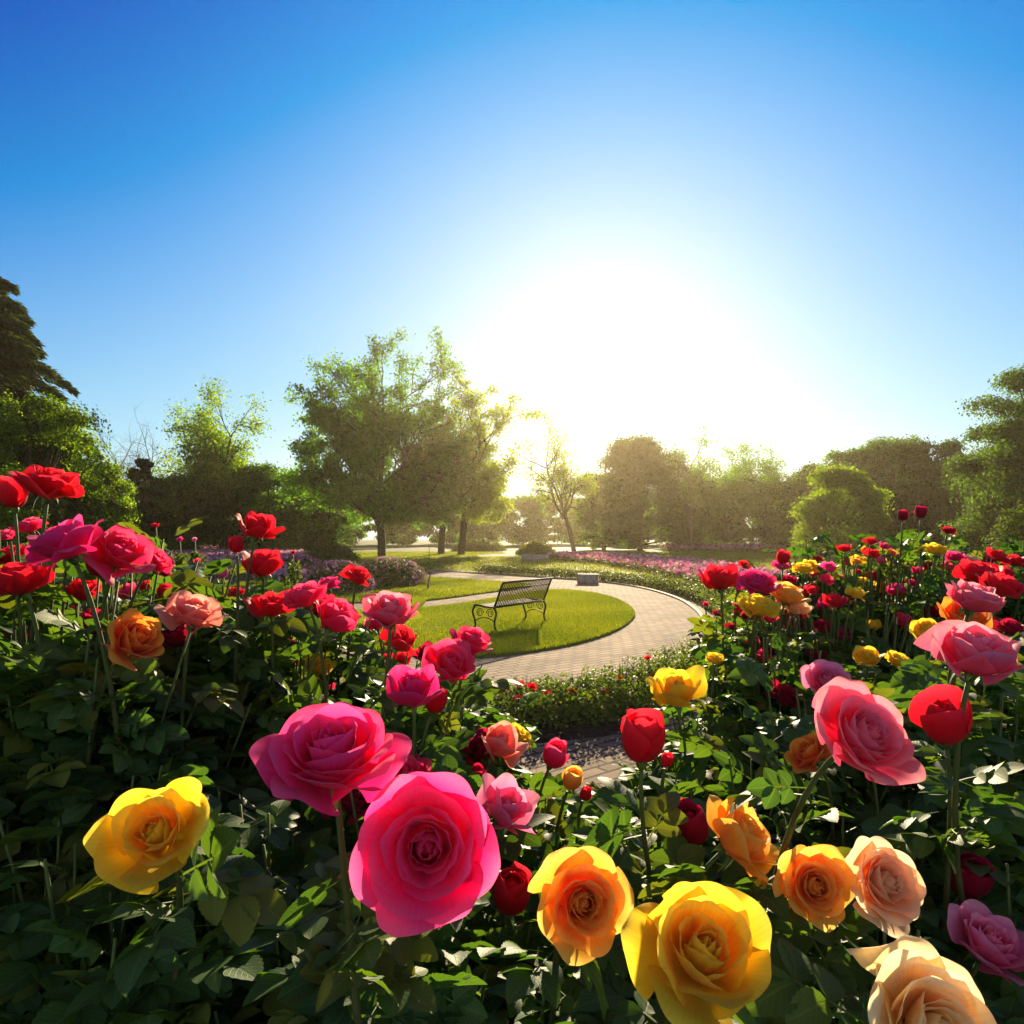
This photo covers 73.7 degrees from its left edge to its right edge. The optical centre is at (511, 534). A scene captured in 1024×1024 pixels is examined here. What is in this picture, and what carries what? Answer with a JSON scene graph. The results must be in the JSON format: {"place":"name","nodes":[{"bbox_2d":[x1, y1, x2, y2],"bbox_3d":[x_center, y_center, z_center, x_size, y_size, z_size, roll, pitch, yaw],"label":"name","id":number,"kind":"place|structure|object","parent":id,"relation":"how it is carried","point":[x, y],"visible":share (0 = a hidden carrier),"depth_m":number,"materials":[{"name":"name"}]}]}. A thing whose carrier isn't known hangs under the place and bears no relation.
{"place":"outdoors","nodes":[
{"label":"outdoors","id":0,"kind":"place"},
{"bbox_2d":[54,604,701,818],"bbox_3d":[-2.500,1.746,7.694,23.000,0.001,21.388,0,0,0],"label":"soil bed","id":1,"kind":"object","parent":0,"point":[585,730],"visible":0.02,"depth_m":6.13,"materials":[{"name":"brown soil"}]},
{"bbox_2d":[0,529,245,642],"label":"rose bush","id":2,"kind":"object","parent":1,"relation":"on","point":[124,583],"visible":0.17,"depth_m":2.06,"materials":[{"name":"green plant"}]},
{"bbox_2d":[0,464,310,902],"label":"rose bush","id":3,"kind":"object","parent":1,"relation":"on","point":[61,669],"visible":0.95,"depth_m":0.97,"materials":[{"name":"green plant"}]},
{"bbox_2d":[138,523,173,596],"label":"rose stalk","id":4,"kind":"object","parent":1,"relation":"on","point":[155,525],"visible":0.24,"depth_m":5.99,"materials":[{"name":"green plant"}]},
{"bbox_2d":[0,727,316,1023],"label":"rose bush","id":5,"kind":"object","parent":1,"relation":"on","point":[157,854],"visible":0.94,"depth_m":0.67,"materials":[{"name":"green plant"}]},
{"bbox_2d":[172,536,190,583],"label":"rose stalk","id":6,"kind":"object","parent":1,"relation":"on","point":[179,556],"visible":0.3,"depth_m":6.48,"materials":[{"name":"green plant"}]},
{"bbox_2d":[186,537,207,574],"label":"rose stalk","id":7,"kind":"object","parent":1,"relation":"on","point":[194,555],"visible":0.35,"depth_m":7.19,"materials":[{"name":"green plant"}]},
{"bbox_2d":[193,558,209,579],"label":"rose stalk","id":8,"kind":"object","parent":1,"relation":"on","point":[195,560],"visible":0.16,"depth_m":5.50,"materials":[{"name":"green plant"}]},
{"bbox_2d":[212,578,231,596],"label":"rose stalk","id":9,"kind":"object","parent":1,"relation":"on","point":[224,582],"depth_m":5.20,"materials":[{"name":"green plant"}]},
{"bbox_2d":[105,511,425,841],"bbox_3d":[-0.674,0.854,1.627,0.786,1.798,1.213,0,0,-45],"label":"rose bush","id":10,"kind":"object","parent":1,"relation":"on","point":[181,612],"visible":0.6,"depth_m":1.24,"materials":[{"name":"green plant"}]},
{"bbox_2d":[0,701,555,1023],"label":"rose bush","id":11,"kind":"object","parent":1,"relation":"on","point":[410,874],"visible":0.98,"depth_m":0.58,"materials":[{"name":"green plant"}]},
{"bbox_2d":[283,550,310,641],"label":"rose stalk","id":12,"kind":"object","parent":1,"relation":"on","point":[291,571],"visible":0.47,"depth_m":7.99,"materials":[{"name":"green plant"}]},
{"bbox_2d":[237,564,542,847],"bbox_3d":[-0.427,0.910,2.038,0.761,1.690,2.298,0,0,-15],"label":"rose bush","id":13,"kind":"object","parent":1,"relation":"on","point":[420,702],"visible":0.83,"depth_m":1.19,"materials":[{"name":"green plant"}]},
{"bbox_2d":[328,649,490,716],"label":"rose bush","id":14,"kind":"object","parent":1,"relation":"on","point":[400,657],"visible":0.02,"depth_m":2.63,"materials":[{"name":"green plant"}]},
{"bbox_2d":[262,846,633,1023],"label":"rose bush","id":15,"kind":"object","parent":1,"relation":"on","point":[578,903],"visible":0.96,"depth_m":0.65,"materials":[{"name":"green plant"}]},
{"bbox_2d":[454,682,537,715],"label":"border shrub","id":16,"kind":"object","parent":1,"relation":"on","point":[532,685],"visible":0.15,"depth_m":6.24,"materials":[{"name":"green plant"}]},
{"bbox_2d":[489,675,576,731],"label":"border shrub","id":17,"kind":"object","parent":1,"relation":"on","point":[520,690],"visible":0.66,"depth_m":6.20,"materials":[{"name":"green plant"}]},
{"bbox_2d":[462,720,636,945],"bbox_3d":[0.075,1.046,1.487,0.689,1.414,0.803,0,0,39],"label":"rose bush","id":18,"kind":"object","parent":1,"relation":"on","point":[510,743],"visible":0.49,"depth_m":1.21,"materials":[{"name":"green plant"}]},
{"bbox_2d":[544,772,599,822],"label":"rose bush","id":19,"kind":"object","parent":1,"relation":"on","point":[595,786],"depth_m":2.60,"materials":[{"name":"green plant"}]},
{"bbox_2d":[530,670,629,727],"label":"border shrub","id":20,"kind":"object","parent":1,"relation":"on","point":[575,710],"visible":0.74,"depth_m":6.36,"materials":[{"name":"green plant"}]},
{"bbox_2d":[573,661,664,718],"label":"border shrub","id":21,"kind":"object","parent":1,"relation":"on","point":[639,694],"visible":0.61,"depth_m":6.62,"materials":[{"name":"green plant"}]},
{"bbox_2d":[552,708,722,945],"bbox_3d":[0.224,0.981,1.073,0.578,1.541,0.653,0,0,0],"label":"rose bush","id":22,"kind":"object","parent":1,"relation":"on","point":[643,730],"visible":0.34,"depth_m":0.85,"materials":[{"name":"green plant"}]},
{"bbox_2d":[614,648,697,706],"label":"border shrub","id":23,"kind":"object","parent":1,"relation":"on","point":[649,659],"visible":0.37,"depth_m":7.16,"materials":[{"name":"green plant"}]},
{"bbox_2d":[496,795,833,1023],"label":"rose bush","id":24,"kind":"object","parent":1,"relation":"on","point":[696,950],"visible":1,"depth_m":0.52,"materials":[{"name":"yellow plant"}]},
{"bbox_2d":[648,636,698,671],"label":"border shrub","id":25,"kind":"object","parent":1,"relation":"on","point":[671,649],"visible":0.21,"depth_m":7.84,"materials":[{"name":"green plant"}]},
{"bbox_2d":[598,652,752,832],"bbox_3d":[0.426,1.001,1.621,0.508,1.502,0.784,0,0,0],"label":"rose bush","id":26,"kind":"object","parent":1,"relation":"on","point":[678,689],"visible":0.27,"depth_m":1.34,"materials":[{"name":"green plant"}]},
{"bbox_2d":[648,635,909,796],"bbox_3d":[0.765,1.005,1.779,0.851,1.494,0.720,0,0,-29],"label":"rose bush","id":27,"kind":"object","parent":1,"relation":"on","point":[816,675],"visible":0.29,"depth_m":1.70,"materials":[{"name":"green plant"}]},
{"bbox_2d":[573,676,1009,944],"bbox_3d":[0.420,0.947,1.177,0.688,1.610,0.969,0,0,43],"label":"rose bush","id":28,"kind":"object","parent":1,"relation":"on","point":[858,725],"visible":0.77,"depth_m":0.77,"materials":[{"name":"green plant"}]},
{"bbox_2d":[686,564,947,750],"bbox_3d":[0.975,0.917,2.171,0.963,1.674,1.200,0,0,0],"label":"rose bush","id":29,"kind":"object","parent":1,"relation":"on","point":[792,599],"visible":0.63,"depth_m":2.04,"materials":[{"name":"green plant"}]},
{"bbox_2d":[650,836,1023,1023],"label":"rose bush","id":30,"kind":"object","parent":1,"relation":"on","point":[846,965],"visible":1,"depth_m":0.72,"materials":[{"name":"orange plant"}]},
{"bbox_2d":[705,559,1023,998],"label":"rose bush","id":31,"kind":"object","parent":1,"relation":"on","point":[968,754],"visible":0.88,"depth_m":1.00,"materials":[{"name":"green plant"}]},
{"bbox_2d":[712,506,1023,733],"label":"rose bush","id":32,"kind":"object","parent":1,"relation":"on","point":[877,581],"visible":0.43,"depth_m":2.47,"materials":[{"name":"green plant"}]},
{"bbox_2d":[893,535,1023,736],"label":"rose bush","id":33,"kind":"object","parent":1,"relation":"on","point":[1008,557],"visible":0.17,"depth_m":2.54,"materials":[{"name":"red plant"}]},
{"bbox_2d":[81,571,701,709],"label":"path","id":34,"kind":"structure","parent":0,"point":[658,621],"depth_m":11.28,"materials":[{"name":"brick"}]},
{"bbox_2d":[426,570,705,689],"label":"kerb","id":35,"kind":"structure","parent":34,"relation":"on","point":[699,612],"depth_m":22.55,"materials":[{"name":"concrete"}]},
{"bbox_2d":[576,574,599,583],"bbox_3d":[2.742,1.580,24.644,0.780,0.340,0.610,0,0,12],"label":"stone block","id":36,"kind":"object","parent":34,"relation":"on","point":[587,578],"depth_m":24.38,"materials":[{"name":"grey stone"}]},
{"bbox_2d":[273,576,532,602],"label":"lawn","id":37,"kind":"structure","parent":0,"point":[437,595],"depth_m":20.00,"materials":[{"name":"green plant"}]},
{"bbox_2d":[300,560,375,593],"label":"lavender shrub","id":38,"kind":"object","parent":37,"relation":"on","point":[325,568],"visible":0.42,"depth_m":20.53,"materials":[{"name":"purple plant"}]},
{"bbox_2d":[357,556,429,586],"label":"lavender shrub","id":39,"kind":"object","parent":37,"relation":"on","point":[386,572],"visible":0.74,"depth_m":23.32,"materials":[{"name":"purple plant"}]},
{"bbox_2d":[427,571,431,588],"bbox_3d":[-2.583,1.444,21.344,0.166,0.618,0.060,0,0,0],"label":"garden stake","id":40,"kind":"object","parent":37,"relation":"on","point":[430,572],"visible":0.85,"depth_m":21.32,"materials":[{"name":"brown wood"}]},
{"bbox_2d":[322,588,634,657],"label":"lawn","id":41,"kind":"structure","parent":0,"point":[531,651],"depth_m":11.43,"materials":[{"name":"green plant"}]},
{"bbox_2d":[472,577,553,629],"bbox_3d":[0.038,1.273,12.868,0.746,0.902,1.660,0,0,35],"label":"park bench","id":42,"kind":"object","parent":41,"relation":"on","point":[511,602],"visible":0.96,"depth_m":12.62,"materials":[{"name":"black metal"}]},
{"bbox_2d":[0,0,1023,539],"label":"sky","id":43,"kind":"structure","parent":0,"point":[796,226],"materials":[{"name":"blue"}]},
{"bbox_2d":[478,551,573,558],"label":"gravel path","id":44,"kind":"structure","parent":0,"point":[510,553],"depth_m":61.09,"materials":[{"name":"beige gravel"}]},
{"bbox_2d":[123,540,963,710],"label":"ground","id":45,"kind":"structure","parent":0,"point":[364,546],"depth_m":77.11,"materials":[{"name":"green plant"}]},
{"bbox_2d":[0,276,125,548],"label":"cedar tree","id":46,"kind":"object","parent":45,"relation":"on","point":[22,352],"visible":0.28,"depth_m":31.58,"materials":[{"name":"green plant"}]},
{"bbox_2d":[0,385,140,552],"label":"tree","id":47,"kind":"object","parent":45,"relation":"on","point":[62,434],"visible":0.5,"depth_m":29.56,"materials":[{"name":"green plant"}]},
{"bbox_2d":[74,457,141,528],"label":"bush","id":48,"kind":"object","parent":45,"relation":"on","point":[125,502],"visible":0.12,"depth_m":35.86,"materials":[{"name":"green plant"}]},
{"bbox_2d":[63,552,169,594],"bbox_3d":[-18.655,1.434,33.345,6.133,0.857,38.096,0,0,-33],"label":"flower bed","id":49,"kind":"object","parent":45,"relation":"on","point":[167,553],"visible":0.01,"depth_m":20.13,"materials":[{"name":"green plant"}]},
{"bbox_2d":[92,420,142,501],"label":"bare tree","id":50,"kind":"object","parent":45,"relation":"on","point":[115,460],"visible":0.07,"depth_m":91.53,"materials":[{"name":"brown plant"}]},
{"bbox_2d":[113,403,175,496],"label":"bare tree","id":51,"kind":"object","parent":45,"relation":"on","point":[152,446],"visible":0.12,"depth_m":92.00,"materials":[{"name":"brown plant"}]},
{"bbox_2d":[125,458,176,536],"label":"dark spruce","id":52,"kind":"object","parent":45,"relation":"on","point":[143,473],"visible":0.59,"depth_m":53.51,"materials":[{"name":"green plant"}]},
{"bbox_2d":[131,470,224,551],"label":"dark shrub","id":53,"kind":"object","parent":45,"relation":"on","point":[172,485],"visible":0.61,"depth_m":54.38,"materials":[{"name":"green plant"}]},
{"bbox_2d":[150,373,275,547],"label":"slender tree","id":54,"kind":"object","parent":45,"relation":"on","point":[213,461],"visible":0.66,"depth_m":57.91,"materials":[{"name":"green plant"}]},
{"bbox_2d":[165,480,278,551],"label":"dark shrub","id":55,"kind":"object","parent":45,"relation":"on","point":[218,502],"visible":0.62,"depth_m":55.60,"materials":[{"name":"green plant"}]},
{"bbox_2d":[164,545,321,586],"bbox_3d":[-22.267,1.465,53.811,12.557,0.849,72.118,0,0,-22],"label":"flower bed","id":56,"kind":"object","parent":45,"relation":"on","point":[219,554],"visible":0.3,"depth_m":38.87,"materials":[{"name":"purple plant"}]},
{"bbox_2d":[216,460,321,551],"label":"dark shrub","id":57,"kind":"object","parent":45,"relation":"on","point":[261,476],"visible":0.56,"depth_m":58.23,"materials":[{"name":"green plant"}]},
{"bbox_2d":[276,553,321,579],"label":"lavender shrub","id":58,"kind":"object","parent":45,"relation":"on","point":[305,560],"visible":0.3,"depth_m":26.49,"materials":[{"name":"purple plant"}]},
{"bbox_2d":[272,488,356,552],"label":"dark shrub","id":59,"kind":"object","parent":45,"relation":"on","point":[333,531],"visible":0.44,"depth_m":63.24,"materials":[{"name":"green plant"}]},
{"bbox_2d":[302,543,360,567],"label":"clipped shrub","id":60,"kind":"object","parent":45,"relation":"on","point":[324,552],"visible":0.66,"depth_m":37.40,"materials":[{"name":"green plant"}]},
{"bbox_2d":[273,324,479,556],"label":"broad tree","id":61,"kind":"object","parent":45,"relation":"on","point":[364,450],"visible":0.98,"depth_m":53.05,"materials":[{"name":"green plant"}]},
{"bbox_2d":[393,388,506,553],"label":"lawn tree","id":62,"kind":"object","parent":45,"relation":"on","point":[441,540],"visible":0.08,"depth_m":59.96,"materials":[{"name":"green plant"}]},
{"bbox_2d":[121,477,809,545],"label":"wood","id":63,"kind":"object","parent":45,"relation":"on","point":[535,513],"visible":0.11,"depth_m":114.91,"materials":[{"name":"green plant"}]},
{"bbox_2d":[391,368,544,554],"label":"lawn tree","id":64,"kind":"object","parent":45,"relation":"on","point":[492,481],"visible":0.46,"depth_m":59.11,"materials":[{"name":"green plant"}]},
{"bbox_2d":[450,538,507,551],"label":"hedge","id":65,"kind":"object","parent":45,"relation":"on","point":[482,544],"visible":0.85,"depth_m":73.33,"materials":[{"name":"green plant"}]},
{"bbox_2d":[521,554,546,560],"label":"stone block","id":66,"kind":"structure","parent":45,"relation":"on","point":[534,557],"depth_m":45.67,"materials":[{"name":"grey stone"}]},
{"bbox_2d":[515,539,556,554],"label":"hedge","id":67,"kind":"object","parent":45,"relation":"on","point":[536,546],"visible":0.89,"depth_m":58.99,"materials":[{"name":"green plant"}]},
{"bbox_2d":[499,410,601,551],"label":"sunlit tree","id":68,"kind":"object","parent":45,"relation":"on","point":[579,483],"visible":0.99,"depth_m":69.75,"materials":[{"name":"green plant"}]},
{"bbox_2d":[572,469,630,549],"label":"dark tree","id":69,"kind":"object","parent":45,"relation":"on","point":[603,539],"visible":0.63,"depth_m":78.28,"materials":[{"name":"green plant"}]},
{"bbox_2d":[309,551,912,599],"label":"grass","id":70,"kind":"structure","parent":45,"relation":"on","point":[503,561],"depth_m":46.48,"materials":[{"name":"green plant"}]},
{"bbox_2d":[472,565,770,636],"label":"hedge","id":71,"kind":"object","parent":45,"relation":"on","point":[691,590],"visible":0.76,"depth_m":23.43,"materials":[{"name":"green plant"}]},
{"bbox_2d":[586,432,693,550],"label":"dark tree","id":72,"kind":"object","parent":45,"relation":"on","point":[636,465],"visible":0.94,"depth_m":72.85,"materials":[{"name":"green plant"}]},
{"bbox_2d":[547,550,789,593],"bbox_3d":[7.335,1.514,37.309,6.880,0.662,37.180,0,0,-8],"label":"flower bed","id":73,"kind":"object","parent":45,"relation":"on","point":[684,568],"visible":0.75,"depth_m":34.21,"materials":[{"name":"pink plant"}]},
{"bbox_2d":[660,426,725,550],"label":"sparse tree","id":74,"kind":"object","parent":45,"relation":"on","point":[691,486],"visible":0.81,"depth_m":73.37,"materials":[{"name":"green plant"}]},
{"bbox_2d":[652,470,747,549],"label":"dark tree","id":75,"kind":"object","parent":45,"relation":"on","point":[700,514],"visible":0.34,"depth_m":78.78,"materials":[{"name":"green plant"}]},
{"bbox_2d":[693,437,772,544],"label":"grove tree","id":76,"kind":"object","parent":45,"relation":"on","point":[735,498],"visible":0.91,"depth_m":75.84,"materials":[{"name":"green plant"}]},
{"bbox_2d":[660,542,826,552],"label":"flower bed","id":77,"kind":"object","parent":45,"relation":"on","point":[727,547],"visible":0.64,"depth_m":70.09,"materials":[{"name":"green plant"}]},
{"bbox_2d":[719,441,791,542],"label":"grove tree","id":78,"kind":"object","parent":45,"relation":"on","point":[769,471],"visible":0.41,"depth_m":78.42,"materials":[{"name":"green plant"}]},
{"bbox_2d":[729,472,790,544],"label":"tree","id":79,"kind":"object","parent":45,"relation":"on","point":[749,534],"visible":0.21,"depth_m":80.51,"materials":[{"name":"green plant"}]},
{"bbox_2d":[760,461,845,550],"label":"round tree","id":80,"kind":"object","parent":45,"relation":"on","point":[789,490],"visible":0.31,"depth_m":65.03,"materials":[{"name":"green plant"}]},
{"bbox_2d":[784,463,896,558],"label":"yellow green bush","id":81,"kind":"object","parent":45,"relation":"on","point":[863,495],"visible":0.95,"depth_m":43.68,"materials":[{"name":"green plant"}]},
{"bbox_2d":[818,445,899,540],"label":"round tree","id":82,"kind":"object","parent":45,"relation":"on","point":[850,458],"visible":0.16,"depth_m":62.47,"materials":[{"name":"green plant"}]},
{"bbox_2d":[850,433,932,533],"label":"round tree","id":83,"kind":"object","parent":45,"relation":"on","point":[885,452],"visible":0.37,"depth_m":60.09,"materials":[{"name":"green plant"}]},
{"bbox_2d":[847,481,965,554],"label":"round tree","id":84,"kind":"object","parent":45,"relation":"on","point":[907,498],"visible":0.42,"depth_m":52.98,"materials":[{"name":"green plant"}]},
{"bbox_2d":[887,436,967,555],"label":"round tree","id":85,"kind":"object","parent":45,"relation":"on","point":[921,461],"visible":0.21,"depth_m":56.93,"materials":[{"name":"green plant"}]},
{"bbox_2d":[910,455,1014,553],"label":"round tree","id":86,"kind":"object","parent":45,"relation":"on","point":[945,505],"visible":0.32,"depth_m":51.38,"materials":[{"name":"green plant"}]},
{"bbox_2d":[934,363,1023,557],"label":"layered tree","id":87,"kind":"object","parent":45,"relation":"on","point":[1004,454],"visible":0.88,"depth_m":38.15,"materials":[{"name":"green plant"}]},
{"bbox_2d":[982,505,1023,573],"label":"round shrub","id":88,"kind":"object","parent":45,"relation":"on","point":[1011,529],"visible":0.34,"depth_m":23.89,"materials":[{"name":"green plant"}]},
{"bbox_2d":[517,707,707,799],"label":"path","id":89,"kind":"structure","parent":0,"point":[593,758],"depth_m":5.33,"materials":[{"name":"stone"}]}
]}

